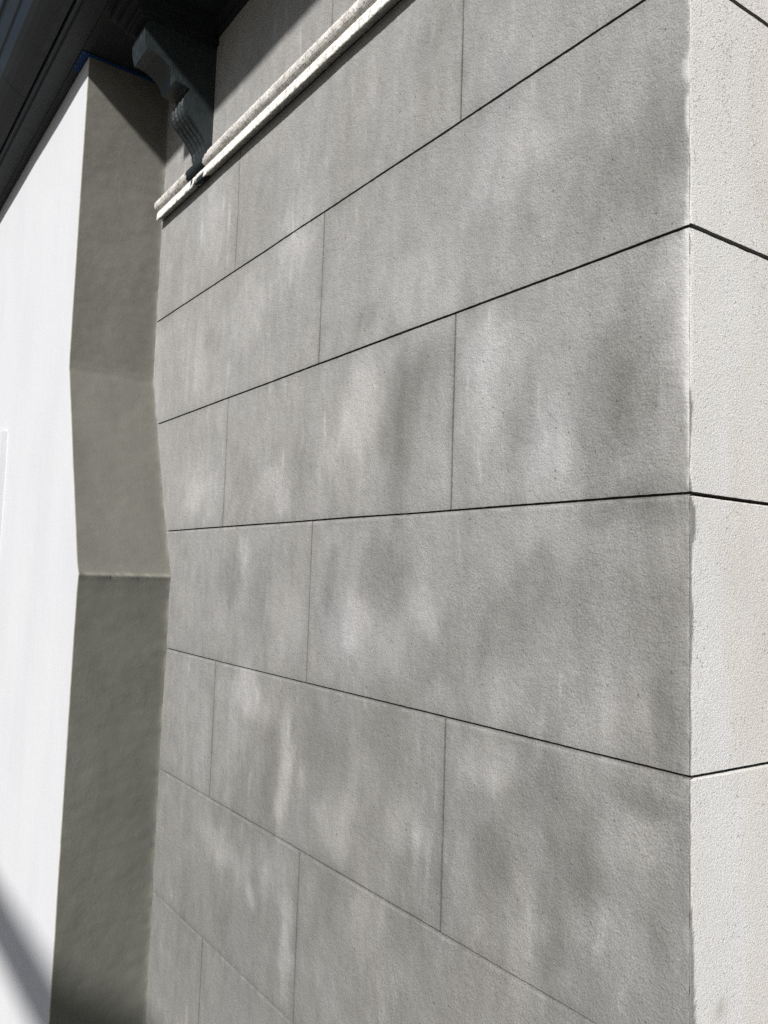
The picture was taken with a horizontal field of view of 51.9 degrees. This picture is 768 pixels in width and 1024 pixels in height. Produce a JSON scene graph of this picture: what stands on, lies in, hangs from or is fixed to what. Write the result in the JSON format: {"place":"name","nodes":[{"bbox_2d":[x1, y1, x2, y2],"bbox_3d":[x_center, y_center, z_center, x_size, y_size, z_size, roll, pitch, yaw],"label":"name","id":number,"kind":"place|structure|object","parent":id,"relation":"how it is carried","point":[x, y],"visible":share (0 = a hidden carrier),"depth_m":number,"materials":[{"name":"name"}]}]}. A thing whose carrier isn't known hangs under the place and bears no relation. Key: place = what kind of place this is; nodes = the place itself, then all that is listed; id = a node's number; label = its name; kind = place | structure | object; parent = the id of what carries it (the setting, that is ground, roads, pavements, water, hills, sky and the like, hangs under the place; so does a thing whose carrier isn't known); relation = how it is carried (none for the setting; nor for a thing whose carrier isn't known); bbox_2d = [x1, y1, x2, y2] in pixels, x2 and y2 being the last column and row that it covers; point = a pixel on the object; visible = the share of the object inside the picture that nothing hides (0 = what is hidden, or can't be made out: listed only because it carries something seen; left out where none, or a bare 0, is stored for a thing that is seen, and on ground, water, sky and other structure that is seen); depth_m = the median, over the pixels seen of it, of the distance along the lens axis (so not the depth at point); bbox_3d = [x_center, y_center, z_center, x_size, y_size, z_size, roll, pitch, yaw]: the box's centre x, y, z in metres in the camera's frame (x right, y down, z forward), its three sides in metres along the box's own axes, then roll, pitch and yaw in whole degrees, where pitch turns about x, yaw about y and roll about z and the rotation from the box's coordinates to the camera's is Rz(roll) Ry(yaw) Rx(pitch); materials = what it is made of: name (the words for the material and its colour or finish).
{"place":"outdoors","nodes":[
{"label":"outdoors","id":0,"kind":"place"},
{"label":"ground","id":1,"kind":"structure","parent":0,"visible":0},
{"bbox_2d":[0,57,170,1023],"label":"rendered wall","id":2,"kind":"structure","parent":1,"relation":"on","point":[85,576],"depth_m":2.10,"materials":[{"name":"white paint"}]},
{"bbox_2d":[72,51,155,82],"bbox_3d":[-0.752,-1.245,2.263,0.249,0.001,0.104,5,-6,-36],"label":"masking tape","id":3,"kind":"object","parent":2,"relation":"attached to","point":[81,61],"visible":0.86,"depth_m":2.20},
{"bbox_2d":[0,0,248,210],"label":"roof eave","id":4,"kind":"object","parent":2,"relation":"on","point":[88,26],"visible":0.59,"depth_m":2.19,"materials":[{"name":"paint"}]},
{"bbox_2d":[0,0,73,149],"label":"gutter","id":5,"kind":"object","parent":4,"relation":"attached to","point":[29,29],"visible":1,"depth_m":2.24,"materials":[{"name":"grey metal"}]},
{"bbox_2d":[110,0,219,163],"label":"scroll bracket","id":6,"kind":"object","parent":4,"relation":"attached to","point":[174,49],"visible":0.94,"depth_m":1.99,"materials":[{"name":"grey paint"}]},
{"bbox_2d":[146,0,767,1023],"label":"ashlar wall","id":7,"kind":"structure","parent":1,"relation":"on","point":[460,376],"depth_m":1.13,"materials":[{"name":"grey stone"}]},
{"bbox_2d":[154,0,398,219],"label":"string moulding","id":8,"kind":"object","parent":7,"relation":"attached to","point":[351,25],"visible":1,"depth_m":1.67,"materials":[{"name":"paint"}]}
]}

